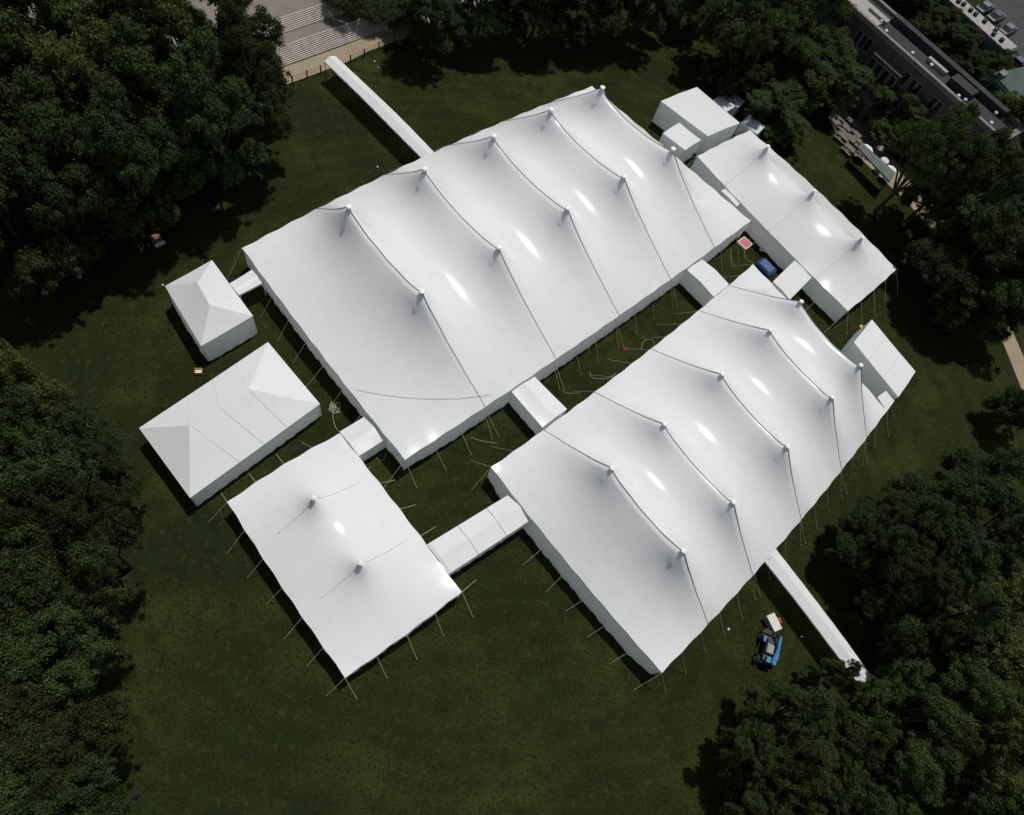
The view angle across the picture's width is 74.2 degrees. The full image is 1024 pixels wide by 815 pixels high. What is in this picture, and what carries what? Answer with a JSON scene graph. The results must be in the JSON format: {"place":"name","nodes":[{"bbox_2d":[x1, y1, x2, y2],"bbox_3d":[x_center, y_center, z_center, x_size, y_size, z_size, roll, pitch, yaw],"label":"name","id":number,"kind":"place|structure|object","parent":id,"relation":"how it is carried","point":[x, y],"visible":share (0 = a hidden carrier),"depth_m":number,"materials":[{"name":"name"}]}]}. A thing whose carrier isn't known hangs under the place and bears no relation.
{"place":"outdoors","nodes":[
{"label":"outdoors","id":0,"kind":"place"},
{"bbox_2d":[9,3,37,22],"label":"pavement","id":1,"kind":"structure","parent":0,"point":[31,12],"depth_m":77.74,"materials":[{"name":"grey concrete"}]},
{"bbox_2d":[0,0,111,72],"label":"broadleaf tree","id":2,"kind":"object","parent":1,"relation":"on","point":[53,12],"visible":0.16,"depth_m":60.08,"materials":[{"name":"green plant"}]},
{"bbox_2d":[282,0,489,83],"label":"path","id":3,"kind":"structure","parent":0,"point":[342,53],"depth_m":84.10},
{"bbox_2d":[0,0,1023,814],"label":"lawn","id":4,"kind":"structure","parent":0,"point":[518,694],"depth_m":60.94,"materials":[{"name":"green plant"}]},
{"bbox_2d":[0,349,78,426],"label":"broadleaf tree","id":5,"kind":"object","parent":4,"relation":"on","point":[52,393],"visible":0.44,"depth_m":50.71,"materials":[{"name":"green plant"}]},
{"bbox_2d":[0,102,80,258],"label":"broadleaf tree","id":6,"kind":"object","parent":4,"relation":"on","point":[59,160],"visible":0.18,"depth_m":56.40,"materials":[{"name":"green plant"}]},
{"bbox_2d":[0,652,84,741],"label":"broadleaf tree","id":7,"kind":"object","parent":4,"relation":"on","point":[25,690],"visible":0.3,"depth_m":38.30,"materials":[{"name":"green plant"}]},
{"bbox_2d":[0,172,89,303],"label":"broadleaf tree","id":8,"kind":"object","parent":4,"relation":"on","point":[56,253],"visible":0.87,"depth_m":57.25,"materials":[{"name":"green plant"}]},
{"bbox_2d":[0,8,106,163],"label":"broadleaf tree","id":9,"kind":"object","parent":4,"relation":"on","point":[20,41],"visible":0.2,"depth_m":55.04,"materials":[{"name":"green plant"}]},
{"bbox_2d":[0,715,115,814],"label":"broadleaf tree","id":10,"kind":"object","parent":4,"relation":"on","point":[12,789],"visible":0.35,"depth_m":35.60,"materials":[{"name":"green plant"}]},
{"bbox_2d":[0,589,122,713],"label":"broadleaf tree","id":11,"kind":"object","parent":4,"relation":"on","point":[78,667],"visible":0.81,"depth_m":39.75,"materials":[{"name":"green plant"}]},
{"bbox_2d":[0,381,124,480],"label":"broadleaf tree","id":12,"kind":"object","parent":4,"relation":"on","point":[66,417],"visible":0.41,"depth_m":46.87,"materials":[{"name":"green plant"}]},
{"bbox_2d":[0,429,127,589],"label":"broadleaf tree","id":13,"kind":"object","parent":4,"relation":"on","point":[38,467],"visible":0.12,"depth_m":45.29,"materials":[{"name":"green plant"}]},
{"bbox_2d":[0,118,130,262],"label":"broadleaf tree","id":14,"kind":"object","parent":4,"relation":"on","point":[62,197],"visible":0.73,"depth_m":54.89,"materials":[{"name":"green plant"}]},
{"bbox_2d":[0,519,133,656],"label":"broadleaf tree","id":15,"kind":"object","parent":4,"relation":"on","point":[86,570],"visible":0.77,"depth_m":40.55,"materials":[{"name":"green plant"}]},
{"bbox_2d":[0,679,141,804],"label":"broadleaf tree","id":16,"kind":"object","parent":4,"relation":"on","point":[95,721],"visible":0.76,"depth_m":37.61,"materials":[{"name":"green plant"}]},
{"bbox_2d":[0,465,146,586],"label":"broadleaf tree","id":17,"kind":"object","parent":4,"relation":"on","point":[63,516],"visible":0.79,"depth_m":41.97,"materials":[{"name":"green plant"}]},
{"bbox_2d":[7,64,139,250],"bbox_3d":[-39.534,-21.492,59.608,11.600,18.126,11.290,3,65,-10],"label":"broadleaf tree","id":18,"kind":"object","parent":4,"relation":"on","point":[35,111],"visible":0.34,"depth_m":54.54,"materials":[{"name":"green plant"}]},
{"bbox_2d":[5,750,143,814],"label":"broadleaf tree","id":19,"kind":"object","parent":4,"relation":"on","point":[69,794],"visible":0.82,"depth_m":35.80,"materials":[{"name":"green plant"}]},
{"bbox_2d":[3,27,159,176],"bbox_3d":[-38.468,-26.911,62.470,12.114,17.975,11.410,-26,72,-21],"label":"broadleaf tree","id":20,"kind":"object","parent":4,"relation":"on","point":[61,62],"visible":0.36,"depth_m":57.03,"materials":[{"name":"green plant"}]},
{"bbox_2d":[46,429,146,526],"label":"broadleaf tree","id":21,"kind":"object","parent":4,"relation":"on","point":[99,450],"visible":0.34,"depth_m":51.28,"materials":[{"name":"green plant"}]},
{"bbox_2d":[59,0,185,136],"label":"broadleaf tree","id":22,"kind":"object","parent":4,"relation":"on","point":[97,11],"visible":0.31,"depth_m":60.63,"materials":[{"name":"green plant"}]},
{"bbox_2d":[73,75,199,238],"bbox_3d":[-34.463,-21.007,61.075,9.858,16.911,10.245,32,63,5],"label":"broadleaf tree","id":23,"kind":"object","parent":4,"relation":"on","point":[143,163],"visible":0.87,"depth_m":58.07,"materials":[{"name":"green plant"}]},
{"bbox_2d":[67,10,215,194],"bbox_3d":[-34.516,-28.106,63.731,12.774,18.126,11.407,8,64,-8],"label":"broadleaf tree","id":24,"kind":"object","parent":4,"relation":"on","point":[133,67],"visible":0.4,"depth_m":58.88,"materials":[{"name":"green plant"}]},
{"bbox_2d":[105,0,248,102],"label":"broadleaf tree","id":25,"kind":"object","parent":4,"relation":"on","point":[179,12],"visible":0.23,"depth_m":62.22,"materials":[{"name":"green plant"}]},
{"bbox_2d":[165,260,256,360],"bbox_3d":[-28.529,-9.603,63.659,5.589,4.600,8.001,-34,76,-23],"label":"frame tent","id":26,"kind":"object","parent":4,"relation":"on","point":[214,313],"visible":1,"depth_m":62.42,"materials":[{"name":"white fabric"}]},
{"bbox_2d":[157,23,271,190],"bbox_3d":[-28.962,-26.640,64.299,10.393,17.878,10.273,-30,74,-22],"label":"broadleaf tree","id":27,"kind":"object","parent":4,"relation":"on","point":[212,118],"visible":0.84,"depth_m":60.62,"materials":[{"name":"green plant"}]},
{"bbox_2d":[139,342,321,505],"bbox_3d":[-24.640,0.824,59.558,8.022,4.528,13.592,45,65,11],"label":"frame tent","id":28,"kind":"object","parent":4,"relation":"on","point":[212,437],"visible":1,"depth_m":58.27,"materials":[{"name":"white fabric"}]},
{"bbox_2d":[177,0,295,110],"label":"broadleaf tree","id":29,"kind":"object","parent":4,"relation":"on","point":[259,17],"visible":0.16,"depth_m":69.27,"materials":[{"name":"green plant"}]},
{"bbox_2d":[201,0,293,166],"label":"broadleaf tree","id":30,"kind":"object","parent":4,"relation":"on","point":[273,113],"visible":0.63,"depth_m":63.96,"materials":[{"name":"green plant"}]},
{"bbox_2d":[209,433,475,698],"bbox_3d":[-13.929,11.417,56.003,15.354,5.973,22.241,-34,76,-23],"label":"pole tent","id":31,"kind":"object","parent":4,"relation":"on","point":[353,563],"visible":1,"depth_m":55.27,"materials":[{"name":"white fabric"}]},
{"bbox_2d":[340,415,385,461],"bbox_3d":[-13.582,2.916,61.967,3.035,2.420,2.927,-34,76,-23],"label":"covered passage","id":32,"kind":"object","parent":4,"relation":"on","point":[363,436],"visible":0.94,"depth_m":61.01,"materials":[{"name":"white fabric"}]},
{"bbox_2d":[324,56,433,162],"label":"walkway canopy","id":33,"kind":"object","parent":4,"relation":"on","point":[401,128],"visible":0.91,"depth_m":77.74,"materials":[{"name":"white fabric"}]},
{"bbox_2d":[390,0,475,54],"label":"broadleaf tree","id":34,"kind":"object","parent":4,"relation":"on","point":[433,11],"visible":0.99,"depth_m":82.42,"materials":[{"name":"green plant"}]},
{"bbox_2d":[427,494,529,575],"bbox_3d":[-2.807,11.222,60.074,9.319,2.650,3.133,-29,74,-22],"label":"covered passage","id":35,"kind":"object","parent":4,"relation":"on","point":[463,544],"visible":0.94,"depth_m":58.97,"materials":[{"name":"white fabric"}]},
{"bbox_2d":[442,0,516,38],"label":"broadleaf tree","id":36,"kind":"object","parent":4,"relation":"on","point":[487,15],"visible":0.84,"depth_m":83.44,"materials":[{"name":"green plant"}]},
{"bbox_2d":[228,85,750,487],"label":"pole tent","id":37,"kind":"object","parent":4,"relation":"on","point":[429,304],"visible":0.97,"depth_m":67.12,"materials":[{"name":"white fabric"}]},
{"bbox_2d":[508,376,566,434],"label":"covered passage","id":38,"kind":"object","parent":4,"relation":"on","point":[536,404],"visible":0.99,"depth_m":65.53,"materials":[{"name":"white fabric"}]},
{"bbox_2d":[503,0,573,39],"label":"broadleaf tree","id":39,"kind":"object","parent":4,"relation":"on","point":[541,14],"visible":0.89,"depth_m":85.61,"materials":[{"name":"green plant"}]},
{"bbox_2d":[556,0,628,46],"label":"broadleaf tree","id":40,"kind":"object","parent":4,"relation":"on","point":[601,14],"visible":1,"depth_m":87.20,"materials":[{"name":"green plant"}]},
{"bbox_2d":[611,0,679,34],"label":"broadleaf tree","id":41,"kind":"object","parent":4,"relation":"on","point":[655,22],"visible":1,"depth_m":90.81,"materials":[{"name":"green plant"}]},
{"bbox_2d":[471,264,888,692],"bbox_3d":[20.379,2.494,65.510,45.112,8.756,27.300,-36,76,-24],"label":"pole tent","id":42,"kind":"object","parent":4,"relation":"on","point":[667,492],"visible":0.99,"depth_m":62.24,"materials":[{"name":"white fabric"}]},
{"bbox_2d":[659,123,700,162],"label":"tent","id":43,"kind":"object","parent":4,"relation":"on","point":[682,139],"visible":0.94,"depth_m":84.24,"materials":[{"name":"white fabric"}]},
{"bbox_2d":[652,87,739,154],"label":"frame tent","id":44,"kind":"object","parent":4,"relation":"on","point":[705,119],"visible":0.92,"depth_m":86.36,"materials":[{"name":"white fabric"}]},
{"bbox_2d":[679,259,728,306],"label":"covered passage","id":45,"kind":"object","parent":4,"relation":"on","point":[702,282],"visible":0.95,"depth_m":76.11,"materials":[{"name":"white fabric"}]},
{"bbox_2d":[701,11,775,102],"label":"broadleaf tree","id":46,"kind":"object","parent":4,"relation":"on","point":[750,71],"visible":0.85,"depth_m":87.47,"materials":[{"name":"green plant"}]},
{"bbox_2d":[690,0,789,73],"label":"broadleaf tree","id":47,"kind":"object","parent":4,"relation":"on","point":[719,13],"visible":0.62,"depth_m":88.25,"materials":[{"name":"green plant"}]},
{"bbox_2d":[718,773,794,814],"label":"broadleaf tree","id":48,"kind":"object","parent":4,"relation":"on","point":[748,797],"visible":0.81,"depth_m":50.27,"materials":[{"name":"green plant"}]},
{"bbox_2d":[713,718,801,798],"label":"broadleaf tree","id":49,"kind":"object","parent":4,"relation":"on","point":[746,741],"visible":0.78,"depth_m":51.02,"materials":[{"name":"green plant"}]},
{"bbox_2d":[717,722,835,814],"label":"broadleaf tree","id":50,"kind":"object","parent":4,"relation":"on","point":[810,775],"visible":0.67,"depth_m":48.69,"materials":[{"name":"green plant"}]},
{"bbox_2d":[739,82,823,147],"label":"broadleaf tree","id":51,"kind":"object","parent":4,"relation":"on","point":[765,103],"visible":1,"depth_m":87.78,"materials":[{"name":"green plant"}]},
{"bbox_2d":[736,677,838,760],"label":"broadleaf tree","id":52,"kind":"object","parent":4,"relation":"on","point":[790,698],"visible":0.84,"depth_m":53.51,"materials":[{"name":"green plant"}]},
{"bbox_2d":[744,22,836,117],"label":"broadleaf tree","id":53,"kind":"object","parent":4,"relation":"on","point":[805,47],"visible":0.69,"depth_m":86.46,"materials":[{"name":"green plant"}]},
{"bbox_2d":[686,130,897,334],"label":"pole tent","id":54,"kind":"object","parent":4,"relation":"on","point":[787,210],"visible":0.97,"depth_m":80.72,"materials":[{"name":"white fabric"}]},
{"bbox_2d":[772,260,811,298],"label":"covered passage","id":55,"kind":"object","parent":4,"relation":"on","point":[792,279],"visible":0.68,"depth_m":78.10,"materials":[{"name":"white fabric"}]},
{"bbox_2d":[755,0,856,78],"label":"broadleaf tree","id":56,"kind":"object","parent":4,"relation":"on","point":[790,26],"visible":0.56,"depth_m":87.27,"materials":[{"name":"green plant"}]},
{"bbox_2d":[764,549,872,685],"bbox_3d":[27.526,19.290,62.361,1.810,2.600,13.645,-29,74,-22],"label":"walkway canopy","id":57,"kind":"object","parent":4,"relation":"on","point":[804,599],"visible":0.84,"depth_m":61.48,"materials":[{"name":"white fabric"}]},
{"bbox_2d":[773,33,875,114],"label":"broadleaf tree","id":58,"kind":"object","parent":4,"relation":"on","point":[846,67],"visible":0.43,"depth_m":89.94,"materials":[{"name":"green plant"}]},
{"bbox_2d":[804,657,863,690],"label":"broadleaf tree","id":59,"kind":"object","parent":4,"relation":"on","point":[851,670],"visible":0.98,"depth_m":57.87,"materials":[{"name":"green plant"}]},
{"bbox_2d":[778,695,897,788],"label":"broadleaf tree","id":60,"kind":"object","parent":4,"relation":"on","point":[877,754],"visible":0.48,"depth_m":49.88,"materials":[{"name":"green plant"}]},
{"bbox_2d":[781,730,897,814],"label":"broadleaf tree","id":61,"kind":"object","parent":4,"relation":"on","point":[842,799],"visible":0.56,"depth_m":48.63,"materials":[{"name":"green plant"}]},
{"bbox_2d":[823,518,918,583],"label":"broadleaf tree","id":62,"kind":"object","parent":4,"relation":"on","point":[901,535],"visible":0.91,"depth_m":61.23,"materials":[{"name":"green plant"}]},
{"bbox_2d":[841,320,915,398],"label":"frame tent","id":63,"kind":"object","parent":4,"relation":"on","point":[871,348],"visible":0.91,"depth_m":74.96,"materials":[{"name":"white fabric"}]},
{"bbox_2d":[847,771,926,814],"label":"broadleaf tree","id":64,"kind":"object","parent":4,"relation":"on","point":[906,803],"visible":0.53,"depth_m":51.59,"materials":[{"name":"green plant"}]},
{"bbox_2d":[825,710,964,814],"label":"broadleaf tree","id":65,"kind":"object","parent":4,"relation":"on","point":[925,775],"visible":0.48,"depth_m":49.84,"materials":[{"name":"green plant"}]},
{"bbox_2d":[835,485,956,562],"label":"broadleaf tree","id":66,"kind":"object","parent":4,"relation":"on","point":[870,512],"visible":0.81,"depth_m":61.35,"materials":[{"name":"green plant"}]},
{"bbox_2d":[840,668,976,764],"bbox_3d":[32.369,24.761,54.699,7.422,13.567,7.437,-24,72,-21],"label":"broadleaf tree","id":67,"kind":"object","parent":4,"relation":"on","point":[951,715],"visible":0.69,"depth_m":53.48,"materials":[{"name":"green plant"}]},
{"bbox_2d":[852,553,964,632],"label":"broadleaf tree","id":68,"kind":"object","parent":4,"relation":"on","point":[944,583],"visible":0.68,"depth_m":58.25,"materials":[{"name":"green plant"}]},
{"bbox_2d":[876,603,984,662],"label":"broadleaf tree","id":69,"kind":"object","parent":4,"relation":"on","point":[953,625],"visible":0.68,"depth_m":56.05,"materials":[{"name":"green plant"}]},
{"bbox_2d":[874,704,986,773],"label":"broadleaf tree","id":70,"kind":"object","parent":4,"relation":"on","point":[962,747],"visible":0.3,"depth_m":52.01,"materials":[{"name":"green plant"}]},
{"bbox_2d":[873,100,994,211],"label":"broadleaf tree","id":71,"kind":"object","parent":4,"relation":"on","point":[923,134],"visible":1,"depth_m":77.78,"materials":[{"name":"green plant"}]},
{"bbox_2d":[877,517,1002,602],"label":"broadleaf tree","id":72,"kind":"object","parent":4,"relation":"on","point":[976,557],"visible":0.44,"depth_m":57.50,"materials":[{"name":"green plant"}]},
{"bbox_2d":[872,581,1019,675],"bbox_3d":[37.270,19.010,57.856,8.569,14.536,8.345,0,65,-11],"label":"broadleaf tree","id":73,"kind":"object","parent":4,"relation":"on","point":[995,621],"visible":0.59,"depth_m":54.86,"materials":[{"name":"green plant"}]},
{"bbox_2d":[875,650,1019,742],"bbox_3d":[36.008,23.313,55.574,7.379,14.536,7.575,-10,68,-16],"label":"broadleaf tree","id":74,"kind":"object","parent":4,"relation":"on","point":[991,691],"visible":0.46,"depth_m":53.28,"materials":[{"name":"green plant"}]},
{"bbox_2d":[886,469,1011,555],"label":"broadleaf tree","id":75,"kind":"object","parent":4,"relation":"on","point":[920,482],"visible":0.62,"depth_m":61.98,"materials":[{"name":"green plant"}]},
{"bbox_2d":[896,125,1014,220],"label":"broadleaf tree","id":76,"kind":"object","parent":4,"relation":"on","point":[909,195],"visible":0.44,"depth_m":81.92,"materials":[{"name":"green plant"}]},
{"bbox_2d":[901,202,1023,334],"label":"broadleaf tree","id":77,"kind":"object","parent":4,"relation":"on","point":[950,270],"visible":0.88,"depth_m":76.17,"materials":[{"name":"green plant"}]},
{"bbox_2d":[913,631,1023,741],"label":"broadleaf tree","id":78,"kind":"object","parent":4,"relation":"on","point":[1017,656],"visible":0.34,"depth_m":54.14,"materials":[{"name":"green plant"}]},
{"bbox_2d":[923,177,1023,272],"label":"broadleaf tree","id":79,"kind":"object","parent":4,"relation":"on","point":[994,197],"visible":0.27,"depth_m":76.52,"materials":[{"name":"green plant"}]},
{"bbox_2d":[927,491,1023,590],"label":"broadleaf tree","id":80,"kind":"object","parent":4,"relation":"on","point":[1006,539],"visible":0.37,"depth_m":60.81,"materials":[{"name":"green plant"}]},
{"bbox_2d":[934,692,1023,791],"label":"broadleaf tree","id":81,"kind":"object","parent":4,"relation":"on","point":[996,763],"visible":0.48,"depth_m":53.29,"materials":[{"name":"green plant"}]},
{"bbox_2d":[937,749,1023,814],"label":"broadleaf tree","id":82,"kind":"object","parent":4,"relation":"on","point":[1000,802],"visible":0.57,"depth_m":53.78,"materials":[{"name":"green plant"}]},
{"bbox_2d":[938,445,1023,518],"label":"broadleaf tree","id":83,"kind":"object","parent":4,"relation":"on","point":[975,461],"visible":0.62,"depth_m":67.56,"materials":[{"name":"green plant"}]},
{"bbox_2d":[938,231,1023,333],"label":"broadleaf tree","id":84,"kind":"object","parent":4,"relation":"on","point":[998,296],"visible":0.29,"depth_m":75.35,"materials":[{"name":"green plant"}]},
{"bbox_2d":[941,564,1023,659],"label":"broadleaf tree","id":85,"kind":"object","parent":4,"relation":"on","point":[1015,592],"visible":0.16,"depth_m":57.49,"materials":[{"name":"green plant"}]},
{"bbox_2d":[943,267,1023,344],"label":"broadleaf tree","id":86,"kind":"object","parent":4,"relation":"on","point":[987,326],"visible":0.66,"depth_m":76.85,"materials":[{"name":"green plant"}]},
{"bbox_2d":[980,385,1023,430],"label":"broadleaf tree","id":87,"kind":"object","parent":4,"relation":"on","point":[1014,396],"visible":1,"depth_m":74.15,"materials":[{"name":"green plant"}]},
{"bbox_2d":[0,0,1023,642],"bbox_3d":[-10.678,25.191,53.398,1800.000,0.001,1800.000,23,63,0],"label":"ground","id":88,"kind":"structure","parent":0,"point":[1018,334],"depth_m":84.34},
{"bbox_2d":[76,0,327,44],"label":"terrace","id":89,"kind":"structure","parent":88,"relation":"on","point":[278,8],"depth_m":81.82,"materials":[{"name":"concrete"}]},
{"bbox_2d":[257,2,361,37],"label":"stairs","id":90,"kind":"structure","parent":88,"relation":"on","point":[305,17],"depth_m":82.94,"materials":[{"name":"stone"}]},
{"bbox_2d":[273,7,364,46],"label":"landing","id":91,"kind":"object","parent":88,"relation":"on","point":[315,28],"visible":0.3,"depth_m":83.20,"materials":[{"name":"stone"}]},
{"bbox_2d":[267,16,421,66],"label":"stairs","id":92,"kind":"structure","parent":88,"relation":"on","point":[319,43],"depth_m":83.49,"materials":[{"name":"stone"}]},
{"bbox_2d":[741,0,1023,181],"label":"stone building","id":93,"kind":"structure","parent":88,"relation":"on","point":[898,50],"depth_m":90.45,"materials":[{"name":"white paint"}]},
{"bbox_2d":[866,82,933,157],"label":"broadleaf tree","id":94,"kind":"object","parent":88,"relation":"on","point":[880,121],"visible":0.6,"depth_m":91.51,"materials":[{"name":"green plant"}]},
{"bbox_2d":[908,4,965,53],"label":"broadleaf tree","id":95,"kind":"object","parent":88,"relation":"on","point":[941,15],"visible":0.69,"depth_m":100.13,"materials":[{"name":"green plant"}]},
{"bbox_2d":[896,0,1016,82],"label":"long block","id":96,"kind":"structure","parent":88,"relation":"on","point":[997,40],"depth_m":103.26,"materials":[{"name":"concrete"}]},
{"bbox_2d":[933,22,986,79],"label":"broadleaf tree","id":97,"kind":"object","parent":88,"relation":"on","point":[967,35],"visible":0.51,"depth_m":101.06,"materials":[{"name":"green plant"}]},
{"bbox_2d":[916,146,1023,258],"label":"broadleaf tree","id":98,"kind":"object","parent":88,"relation":"on","point":[957,229],"visible":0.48,"depth_m":78.68,"materials":[{"name":"green plant"}]},
{"bbox_2d":[961,49,1007,83],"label":"broadleaf tree","id":99,"kind":"object","parent":88,"relation":"on","point":[979,70],"visible":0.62,"depth_m":98.74,"materials":[{"name":"green plant"}]},
{"bbox_2d":[981,67,1023,146],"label":"green building","id":100,"kind":"structure","parent":88,"relation":"on","point":[1005,81],"depth_m":98.07,"materials":[{"name":"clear glass"}]},
{"bbox_2d":[828,100,879,159],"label":"forecourt","id":101,"kind":"structure","parent":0,"point":[863,128],"depth_m":95.68,"materials":[{"name":"stone"}]},
{"bbox_2d":[862,120,1023,389],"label":"path","id":102,"kind":"structure","parent":0,"point":[1014,352],"depth_m":84.18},
{"bbox_2d":[985,0,1023,57],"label":"road","id":103,"kind":"structure","parent":0,"point":[1013,10],"depth_m":116.38,"materials":[{"name":"grey asphalt"}]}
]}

